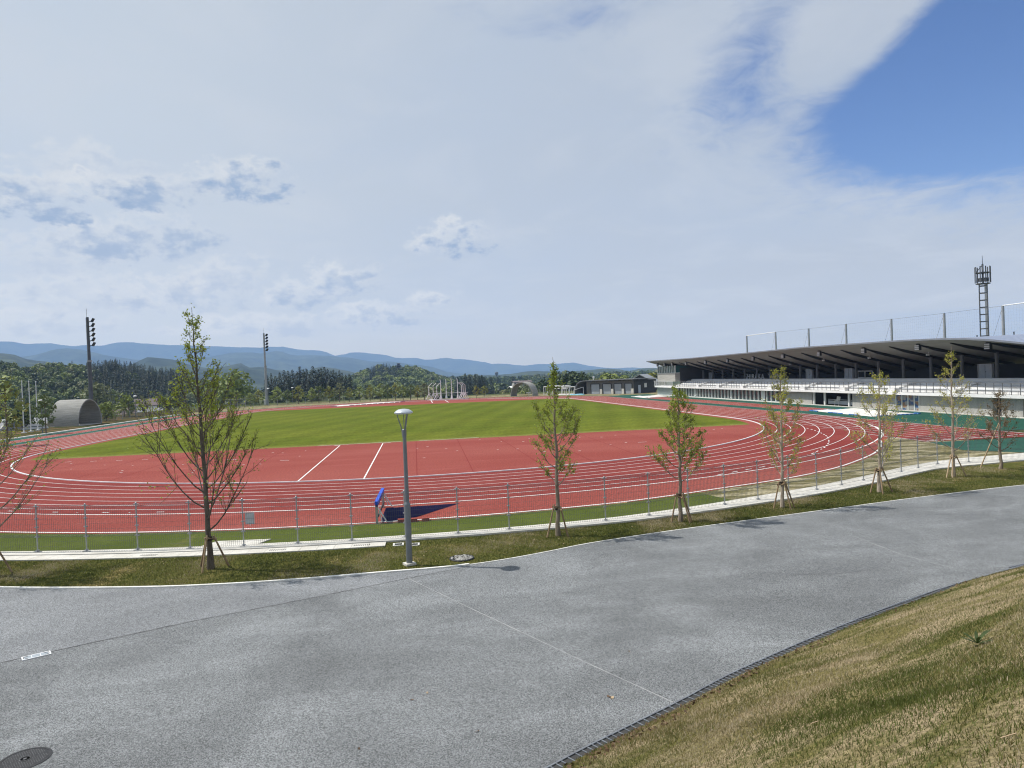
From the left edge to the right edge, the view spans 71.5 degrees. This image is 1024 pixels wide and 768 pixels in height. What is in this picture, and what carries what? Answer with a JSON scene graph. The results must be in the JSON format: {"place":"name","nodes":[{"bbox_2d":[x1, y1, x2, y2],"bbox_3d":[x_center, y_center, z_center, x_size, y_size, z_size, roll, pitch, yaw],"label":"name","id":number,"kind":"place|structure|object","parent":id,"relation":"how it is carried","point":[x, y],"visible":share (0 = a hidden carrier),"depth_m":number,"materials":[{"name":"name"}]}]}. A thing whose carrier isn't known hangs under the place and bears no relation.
{"place":"outdoors","nodes":[
{"label":"outdoors","id":0,"kind":"place"},
{"bbox_2d":[3,373,182,418],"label":"hill","id":1,"kind":"structure","parent":0,"point":[115,390],"depth_m":410.45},
{"bbox_2d":[0,360,264,419],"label":"hillside wood","id":2,"kind":"object","parent":1,"relation":"on","point":[70,380],"visible":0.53,"depth_m":403.59,"materials":[{"name":"plant"}]},
{"bbox_2d":[22,348,482,375],"bbox_3d":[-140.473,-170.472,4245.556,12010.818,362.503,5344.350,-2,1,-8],"label":"ridge","id":3,"kind":"structure","parent":0,"point":[278,360],"depth_m":5086.25,"materials":[{"name":"blue"}]},
{"bbox_2d":[0,341,640,374],"bbox_3d":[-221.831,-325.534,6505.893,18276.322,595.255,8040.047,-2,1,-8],"label":"mountain ridge","id":4,"kind":"structure","parent":0,"point":[134,351],"depth_m":7912.90,"materials":[{"name":"blue"}]},
{"bbox_2d":[0,353,656,390],"bbox_3d":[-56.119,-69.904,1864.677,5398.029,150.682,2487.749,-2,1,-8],"label":"foothill ridge","id":5,"kind":"structure","parent":0,"point":[256,375],"depth_m":2154.32,"materials":[{"name":"plant"}]},
{"bbox_2d":[46,391,657,422],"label":"bank","id":6,"kind":"structure","parent":0,"point":[337,402],"depth_m":211.07,"materials":[{"name":"plant"}]},
{"bbox_2d":[270,387,283,401],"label":"young far tree","id":7,"kind":"object","parent":6,"relation":"on","point":[276,393],"visible":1,"depth_m":214.31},
{"bbox_2d":[291,386,304,403],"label":"young far tree","id":8,"kind":"object","parent":6,"relation":"on","point":[297,388],"visible":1,"depth_m":216.72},
{"bbox_2d":[312,386,324,399],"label":"young far tree","id":9,"kind":"object","parent":6,"relation":"on","point":[318,389],"visible":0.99,"depth_m":218.86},
{"bbox_2d":[333,382,345,401],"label":"young far tree","id":10,"kind":"object","parent":6,"relation":"on","point":[339,389],"visible":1,"depth_m":220.90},
{"bbox_2d":[373,383,386,400],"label":"young far tree","id":11,"kind":"object","parent":6,"relation":"on","point":[379,386],"visible":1,"depth_m":217.82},
{"bbox_2d":[388,382,400,400],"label":"young far tree","id":12,"kind":"object","parent":6,"relation":"on","point":[397,389],"visible":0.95,"depth_m":215.29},
{"bbox_2d":[404,384,415,399],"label":"young far tree","id":13,"kind":"object","parent":6,"relation":"on","point":[409,386],"visible":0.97,"depth_m":212.53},
{"bbox_2d":[419,383,430,399],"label":"young far tree","id":14,"kind":"object","parent":6,"relation":"on","point":[423,385],"visible":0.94,"depth_m":209.68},
{"bbox_2d":[510,382,537,395],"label":"vault shelter","id":15,"kind":"object","parent":6,"relation":"on","point":[532,386],"visible":1,"depth_m":211.59,"materials":[{"name":"concrete"}]},
{"bbox_2d":[575,376,657,393],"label":"equipment store","id":16,"kind":"structure","parent":6,"relation":"on","point":[623,386],"depth_m":198.80,"materials":[{"name":"concrete"}]},
{"bbox_2d":[323,363,472,390],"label":"castle hill","id":17,"kind":"structure","parent":0,"point":[407,375],"depth_m":738.19,"materials":[{"name":"plant"}]},
{"bbox_2d":[0,396,886,533],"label":"running track","id":18,"kind":"structure","parent":0,"point":[354,461],"depth_m":46.45,"materials":[{"name":"rubber"}]},
{"bbox_2d":[0,413,209,446],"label":"green strip","id":19,"kind":"object","parent":18,"relation":"on","point":[19,443],"visible":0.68,"depth_m":105.40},
{"bbox_2d":[374,488,392,521],"bbox_3d":[-5.764,5.435,32.100,0.512,0.930,3.808,-2,1,-6],"label":"steeplechase barrier","id":20,"kind":"object","parent":18,"relation":"on","point":[380,495],"visible":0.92,"depth_m":30.99,"materials":[{"name":"metal"}]},
{"bbox_2d":[10,398,763,483],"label":"track kerb","id":21,"kind":"structure","parent":18,"relation":"on","point":[370,478],"depth_m":47.58,"materials":[{"name":"white metal"}]},
{"bbox_2d":[22,426,758,482],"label":"track seams","id":22,"kind":"object","parent":18,"relation":"on","point":[416,456],"visible":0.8,"depth_m":56.76,"materials":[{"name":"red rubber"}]},
{"bbox_2d":[381,503,466,522],"bbox_3d":[-3.967,6.178,32.392,3.783,0.700,3.430,-2,1,-8],"label":"water jump pit","id":23,"kind":"object","parent":18,"relation":"in","point":[438,510],"visible":0.41,"depth_m":33.86,"materials":[{"name":"blue rubber"}]},
{"bbox_2d":[426,378,468,402],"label":"throwing cage","id":24,"kind":"object","parent":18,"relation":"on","point":[440,397],"visible":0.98,"depth_m":207.35,"materials":[{"name":"white metal"}]},
{"bbox_2d":[0,396,1018,532],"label":"lane markings","id":25,"kind":"object","parent":18,"relation":"on","point":[448,477],"visible":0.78,"depth_m":41.50,"materials":[{"name":"white paint"}]},
{"bbox_2d":[0,485,1023,767],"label":"asphalt path","id":26,"kind":"structure","parent":0,"point":[332,681],"depth_m":15.91,"materials":[{"name":"asphalt"}]},
{"bbox_2d":[0,747,52,767],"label":"manhole cover","id":27,"kind":"object","parent":26,"relation":"on","point":[30,757],"visible":1,"depth_m":11.79,"materials":[{"name":"metal"}]},
{"bbox_2d":[21,651,50,660],"bbox_3d":[-10.969,6.263,16.407,0.563,0.014,0.260,-3,1,-39],"label":"access plate","id":28,"kind":"object","parent":26,"relation":"on","point":[45,653],"visible":1,"depth_m":16.40,"materials":[{"name":"white metal"}]},
{"bbox_2d":[0,566,466,661],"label":"newer asphalt strip","id":29,"kind":"object","parent":26,"relation":"on","point":[34,621],"visible":1,"depth_m":19.89,"materials":[{"name":"asphalt"}]},
{"bbox_2d":[0,537,951,701],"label":"path joints","id":30,"kind":"object","parent":26,"relation":"on","point":[437,592],"visible":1,"depth_m":18.07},
{"bbox_2d":[545,565,1020,767],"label":"slot drain","id":31,"kind":"object","parent":26,"relation":"on","point":[571,757],"visible":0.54,"depth_m":13.58,"materials":[{"name":"concrete"}]},
{"bbox_2d":[30,381,1023,533],"bbox_3d":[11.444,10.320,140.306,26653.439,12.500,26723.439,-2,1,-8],"label":"ground","id":32,"kind":"structure","parent":0,"point":[678,382],"depth_m":231.47,"materials":[{"name":"plant"}]},
{"bbox_2d":[0,375,29,445],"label":"broadleaf tree","id":33,"kind":"object","parent":32,"relation":"on","point":[9,394],"visible":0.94,"depth_m":84.80,"materials":[{"name":"plant"}]},
{"bbox_2d":[24,424,48,429],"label":"parked car","id":34,"kind":"object","parent":32,"relation":"on","point":[33,426],"visible":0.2,"depth_m":123.85,"materials":[{"name":"white paint"}]},
{"bbox_2d":[31,393,56,432],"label":"broadleaf tree","id":35,"kind":"object","parent":32,"relation":"on","point":[42,404],"visible":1,"depth_m":106.87,"materials":[{"name":"plant"}]},
{"bbox_2d":[0,415,179,442],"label":"green strip","id":36,"kind":"object","parent":32,"relation":"on","point":[79,430],"visible":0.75,"depth_m":113.95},
{"bbox_2d":[86,309,95,399],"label":"floodlight mast","id":37,"kind":"object","parent":32,"relation":"on","point":[90,382],"visible":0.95,"depth_m":137.39,"materials":[{"name":"black metal"}]},
{"bbox_2d":[5,414,177,439],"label":"edge kerb","id":38,"kind":"structure","parent":32,"relation":"on","point":[83,428],"depth_m":117.60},
{"bbox_2d":[80,381,115,405],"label":"broadleaf tree","id":39,"kind":"object","parent":32,"relation":"on","point":[97,392],"visible":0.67,"depth_m":206.74,"materials":[{"name":"plant"}]},
{"bbox_2d":[2,414,196,444],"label":"long jump runway","id":40,"kind":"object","parent":32,"relation":"on","point":[42,437],"visible":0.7,"depth_m":110.51,"materials":[{"name":"rubber"}]},
{"bbox_2d":[0,410,202,439],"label":"verge","id":41,"kind":"structure","parent":32,"relation":"on","point":[119,419],"depth_m":130.75,"materials":[{"name":"plant"}]},
{"bbox_2d":[16,404,42,424],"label":"broadleaf tree","id":42,"kind":"object","parent":41,"relation":"on","point":[27,415],"visible":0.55,"depth_m":123.43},
{"bbox_2d":[49,399,101,426],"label":"vault shelter","id":43,"kind":"object","parent":41,"relation":"on","point":[79,412],"visible":0.95,"depth_m":130.56,"materials":[{"name":"concrete"}]},
{"bbox_2d":[98,401,119,420],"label":"broadleaf tree","id":44,"kind":"object","parent":41,"relation":"on","point":[106,406],"visible":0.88,"depth_m":145.73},
{"bbox_2d":[113,392,134,416],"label":"broadleaf tree","id":45,"kind":"object","parent":41,"relation":"on","point":[116,405],"visible":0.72,"depth_m":166.50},
{"bbox_2d":[119,394,139,416],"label":"broadleaf tree","id":46,"kind":"object","parent":41,"relation":"on","point":[128,400],"visible":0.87,"depth_m":165.21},
{"bbox_2d":[160,395,176,410],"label":"broadleaf tree","id":47,"kind":"object","parent":41,"relation":"on","point":[170,399],"visible":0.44,"depth_m":193.27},
{"bbox_2d":[134,398,157,408],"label":"village house","id":48,"kind":"structure","parent":32,"relation":"on","point":[154,404],"depth_m":291.94,"materials":[{"name":"white paint"}]},
{"bbox_2d":[215,377,243,401],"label":"broadleaf tree","id":49,"kind":"object","parent":32,"relation":"on","point":[227,393],"visible":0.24,"depth_m":236.31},
{"bbox_2d":[217,369,256,404],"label":"broadleaf tree","id":50,"kind":"object","parent":32,"relation":"on","point":[239,382],"visible":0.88,"depth_m":232.02,"materials":[{"name":"plant"}]},
{"bbox_2d":[263,332,267,404],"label":"floodlight mast","id":51,"kind":"object","parent":32,"relation":"on","point":[265,373],"visible":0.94,"depth_m":224.63,"materials":[{"name":"black metal"}]},
{"bbox_2d":[0,388,573,430],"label":"perimeter fence","id":52,"kind":"object","parent":32,"relation":"on","point":[21,427],"visible":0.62,"depth_m":206.08,"materials":[{"name":"metal"}]},
{"bbox_2d":[283,371,293,392],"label":"conifer tree","id":53,"kind":"object","parent":32,"relation":"on","point":[289,383],"visible":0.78,"depth_m":301.78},
{"bbox_2d":[289,370,300,393],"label":"conifer tree","id":54,"kind":"object","parent":32,"relation":"on","point":[293,378],"visible":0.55,"depth_m":332.67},
{"bbox_2d":[300,370,307,393],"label":"conifer tree","id":55,"kind":"object","parent":32,"relation":"on","point":[304,385],"visible":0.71,"depth_m":314.15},
{"bbox_2d":[305,374,313,395],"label":"conifer tree","id":56,"kind":"object","parent":32,"relation":"on","point":[309,384],"visible":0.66,"depth_m":301.20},
{"bbox_2d":[313,369,325,393],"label":"conifer tree","id":57,"kind":"object","parent":32,"relation":"on","point":[317,376],"visible":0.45,"depth_m":315.06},
{"bbox_2d":[318,368,326,394],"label":"conifer tree","id":58,"kind":"object","parent":32,"relation":"on","point":[321,384],"visible":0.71,"depth_m":306.38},
{"bbox_2d":[325,371,335,392],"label":"conifer tree","id":59,"kind":"object","parent":32,"relation":"on","point":[329,383],"visible":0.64,"depth_m":309.60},
{"bbox_2d":[227,387,448,404],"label":"bend scrub","id":60,"kind":"object","parent":32,"relation":"on","point":[333,398],"visible":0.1,"depth_m":262.76,"materials":[{"name":"plant"}]},
{"bbox_2d":[0,493,729,550],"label":"green verge","id":61,"kind":"structure","parent":32,"relation":"on","point":[328,533],"depth_m":29.25,"materials":[{"name":"plant"}]},
{"bbox_2d":[215,396,534,412],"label":"green strip","id":62,"kind":"object","parent":32,"relation":"on","point":[366,402],"visible":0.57,"depth_m":202.80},
{"bbox_2d":[32,399,748,459],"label":"infield turf","id":63,"kind":"structure","parent":32,"relation":"on","point":[335,426],"depth_m":92.12,"materials":[{"name":"plant"}]},
{"bbox_2d":[256,376,666,396],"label":"valley wood","id":64,"kind":"object","parent":32,"relation":"on","point":[495,386],"visible":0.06,"depth_m":530.91,"materials":[{"name":"plant"}]},
{"bbox_2d":[464,375,475,394],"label":"conifer tree","id":65,"kind":"object","parent":32,"relation":"on","point":[469,378],"visible":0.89,"depth_m":428.91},
{"bbox_2d":[475,376,484,394],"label":"conifer tree","id":66,"kind":"object","parent":32,"relation":"on","point":[480,385],"visible":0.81,"depth_m":438.82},
{"bbox_2d":[0,485,1021,588],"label":"path kerb","id":67,"kind":"structure","parent":32,"relation":"on","point":[192,585],"depth_m":22.16,"materials":[{"name":"concrete"}]},
{"bbox_2d":[0,461,1023,586],"bbox_3d":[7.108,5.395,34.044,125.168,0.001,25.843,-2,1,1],"label":"lawn strip","id":68,"kind":"object","parent":32,"relation":"on","point":[1017,465],"visible":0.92,"depth_m":24.86,"materials":[{"name":"plant"}]},
{"bbox_2d":[0,392,66,526],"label":"young tree","id":69,"kind":"object","parent":68,"relation":"on","point":[3,442],"visible":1,"depth_m":24.69,"materials":[{"name":"green plant"}]},
{"bbox_2d":[127,303,274,569],"bbox_3d":[-10.275,1.732,24.174,4.601,8.896,4.410,-2,1,-8],"label":"young tree","id":70,"kind":"object","parent":68,"relation":"on","point":[203,442],"visible":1,"depth_m":23.67,"materials":[{"name":"green plant"}]},
{"bbox_2d":[200,535,229,572],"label":"tree stakes","id":71,"kind":"object","parent":68,"relation":"on","point":[206,538],"visible":0.99,"depth_m":23.77,"materials":[{"name":"brown wood"}]},
{"bbox_2d":[394,409,415,566],"bbox_3d":[-3.443,3.357,23.211,0.610,5.102,0.610,-2,1,-8],"label":"lamp post","id":72,"kind":"object","parent":68,"relation":"on","point":[408,539],"visible":1,"depth_m":23.14,"materials":[{"name":"metal"}]},
{"bbox_2d":[449,554,473,561],"bbox_3d":[-1.678,5.816,23.804,0.840,0.058,0.840,-2,1,-8],"label":"cobbled cover","id":73,"kind":"object","parent":68,"relation":"on","point":[461,558],"visible":1,"depth_m":23.72,"materials":[{"name":"stone"}]},
{"bbox_2d":[529,362,584,535],"bbox_3d":[1.587,2.348,26.626,1.929,6.706,2.228,-2,1,29],"label":"young tree","id":74,"kind":"object","parent":68,"relation":"on","point":[546,439],"visible":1,"depth_m":26.57,"materials":[{"name":"green plant"}]},
{"bbox_2d":[547,504,568,536],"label":"tree stakes","id":75,"kind":"object","parent":68,"relation":"on","point":[556,507],"visible":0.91,"depth_m":26.48,"materials":[{"name":"brown wood"}]},
{"bbox_2d":[643,385,709,521],"bbox_3d":[6.771,2.749,28.276,2.158,5.469,2.502,-2,1,-25],"label":"young tree","id":76,"kind":"object","parent":68,"relation":"on","point":[674,420],"visible":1,"depth_m":28.24,"materials":[{"name":"green plant"}]},
{"bbox_2d":[671,492,691,522],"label":"tree stakes","id":77,"kind":"object","parent":68,"relation":"on","point":[682,495],"visible":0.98,"depth_m":28.19,"materials":[{"name":"brown wood"}]},
{"bbox_2d":[755,365,805,507],"bbox_3d":[11.533,2.224,30.302,1.904,6.107,2.313,-2,1,34],"label":"young tree","id":78,"kind":"object","parent":68,"relation":"on","point":[771,412],"visible":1,"depth_m":30.27,"materials":[{"name":"green plant"}]},
{"bbox_2d":[773,481,794,508],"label":"tree stakes","id":79,"kind":"object","parent":68,"relation":"on","point":[784,484],"visible":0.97,"depth_m":30.18,"materials":[{"name":"brown wood"}]},
{"bbox_2d":[870,467,892,493],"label":"tree stakes","id":80,"kind":"object","parent":68,"relation":"on","point":[879,470],"visible":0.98,"depth_m":32.93,"materials":[{"name":"brown wood"}]},
{"bbox_2d":[848,370,915,491],"bbox_3d":[17.106,2.156,32.967,2.724,5.758,2.757,-2,1,10],"label":"young tree","id":81,"kind":"object","parent":68,"relation":"on","point":[888,441],"visible":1,"depth_m":33.02,"materials":[{"name":"green plant"}]},
{"bbox_2d":[922,350,983,476],"bbox_3d":[22.748,1.400,36.309,2.694,6.755,2.747,-2,1,-8],"label":"young tree","id":82,"kind":"object","parent":68,"relation":"on","point":[936,413],"visible":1,"depth_m":36.56,"materials":[{"name":"green plant"}]},
{"bbox_2d":[946,454,966,477],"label":"tree stakes","id":83,"kind":"object","parent":68,"relation":"on","point":[951,456],"visible":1,"depth_m":36.47,"materials":[{"name":"brown wood"}]},
{"bbox_2d":[972,388,1020,468],"bbox_3d":[26.261,2.406,38.437,2.490,4.459,1.944,-3,1,-39],"label":"young tree","id":84,"kind":"object","parent":68,"relation":"on","point":[990,424],"visible":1,"depth_m":38.42,"materials":[{"name":"green plant"}]},
{"bbox_2d":[0,453,1023,560],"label":"concrete gutter","id":85,"kind":"object","parent":32,"relation":"on","point":[249,547],"visible":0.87,"depth_m":27.24,"materials":[{"name":"grey"}]},
{"bbox_2d":[0,429,1023,551],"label":"fence","id":86,"kind":"object","parent":85,"relation":"on","point":[816,482],"visible":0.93,"depth_m":27.75,"materials":[{"name":"metal"}]},
{"bbox_2d":[245,512,254,524],"bbox_3d":[-9.829,5.061,26.686,0.340,0.490,0.030,-2,1,-1],"label":"notice board","id":87,"kind":"object","parent":86,"relation":"attached to","point":[251,520],"visible":1,"depth_m":26.67,"materials":[{"name":"white metal"}]},
{"bbox_2d":[535,379,550,391],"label":"broadleaf tree","id":88,"kind":"object","parent":32,"relation":"on","point":[540,386],"visible":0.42,"depth_m":260.50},
{"bbox_2d":[447,369,657,385],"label":"plain wood","id":89,"kind":"object","parent":32,"relation":"on","point":[535,379],"visible":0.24,"depth_m":978.03,"materials":[{"name":"plant"}]},
{"bbox_2d":[544,371,568,390],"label":"broadleaf tree","id":90,"kind":"object","parent":32,"relation":"on","point":[559,377],"visible":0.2,"depth_m":260.41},
{"bbox_2d":[555,370,584,390],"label":"broadleaf tree","id":91,"kind":"object","parent":32,"relation":"on","point":[571,377],"visible":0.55,"depth_m":254.93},
{"bbox_2d":[599,373,618,379],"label":"broadleaf tree","id":92,"kind":"object","parent":32,"relation":"on","point":[607,376],"visible":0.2,"depth_m":246.56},
{"bbox_2d":[632,374,657,388],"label":"village house","id":93,"kind":"structure","parent":32,"relation":"on","point":[644,376],"depth_m":225.82,"materials":[{"name":"grey"}]},
{"bbox_2d":[609,394,1023,430],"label":"green apron","id":94,"kind":"object","parent":32,"relation":"on","point":[947,421],"visible":0.58,"depth_m":78.28,"materials":[{"name":"rubber"}]},
{"bbox_2d":[650,397,835,410],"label":"jump runway","id":95,"kind":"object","parent":94,"relation":"on","point":[744,404],"visible":0.74,"depth_m":115.83,"materials":[{"name":"rubber"}]},
{"bbox_2d":[809,408,920,416],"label":"pit cover","id":96,"kind":"object","parent":94,"relation":"on","point":[859,411],"visible":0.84,"depth_m":84.75,"materials":[{"name":"plastic"}]},
{"bbox_2d":[646,332,1023,418],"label":"grandstand","id":97,"kind":"object","parent":32,"relation":"on","point":[829,374],"visible":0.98,"depth_m":98.05,"materials":[{"name":"concrete"}]},
{"bbox_2d":[806,369,813,378],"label":"door","id":98,"kind":"structure","parent":97,"relation":"in","point":[809,373],"depth_m":121.16,"materials":[{"name":"grey metal"}]},
{"bbox_2d":[844,368,854,377],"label":"door","id":99,"kind":"structure","parent":97,"relation":"in","point":[848,372],"depth_m":110.02,"materials":[{"name":"grey metal"}]},
{"bbox_2d":[896,395,918,410],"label":"poster window","id":100,"kind":"structure","parent":97,"relation":"in","point":[904,397],"depth_m":86.27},
{"bbox_2d":[895,395,919,410],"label":"window frame","id":101,"kind":"structure","parent":97,"relation":"in","point":[895,395],"depth_m":86.06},
{"bbox_2d":[977,364,993,377],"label":"door","id":102,"kind":"structure","parent":97,"relation":"in","point":[984,370],"depth_m":83.64,"materials":[{"name":"grey metal"}]},
{"bbox_2d":[700,439,1021,499],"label":"dry verge","id":103,"kind":"structure","parent":32,"relation":"on","point":[853,466],"depth_m":41.08,"materials":[{"name":"plant"}]},
{"bbox_2d":[746,302,1023,352],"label":"ball net","id":104,"kind":"object","parent":32,"relation":"on","point":[1002,313],"visible":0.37,"depth_m":126.02,"materials":[{"name":"white metal"}]},
{"bbox_2d":[794,414,1023,441],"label":"sprint straight","id":105,"kind":"object","parent":32,"relation":"on","point":[918,430],"visible":0.64,"depth_m":62.64,"materials":[{"name":"rubber"}]},
{"bbox_2d":[931,437,1023,451],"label":"green chute apron","id":106,"kind":"object","parent":32,"relation":"on","point":[985,444],"visible":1,"depth_m":49.27,"materials":[{"name":"rubber"}]},
{"bbox_2d":[561,565,1023,767],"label":"grass bank","id":107,"kind":"structure","parent":0,"point":[904,744],"depth_m":8.80,"materials":[{"name":"plant"}]},
{"bbox_2d":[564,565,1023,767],"bbox_3d":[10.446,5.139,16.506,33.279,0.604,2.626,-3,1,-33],"label":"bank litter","id":108,"kind":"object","parent":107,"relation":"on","point":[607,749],"visible":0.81,"depth_m":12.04,"materials":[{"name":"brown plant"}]},
{"bbox_2d":[962,629,992,643],"bbox_3d":[6.122,3.311,9.329,0.406,0.167,0.426,-2,1,42],"label":"weed plant","id":109,"kind":"object","parent":107,"relation":"on","point":[978,639],"visible":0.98,"depth_m":9.34,"materials":[{"name":"green plant"}]},
{"bbox_2d":[974,258,990,336],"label":"antenna tower","id":110,"kind":"structure","parent":0,"point":[983,279],"depth_m":114.18,"materials":[{"name":"metal"}]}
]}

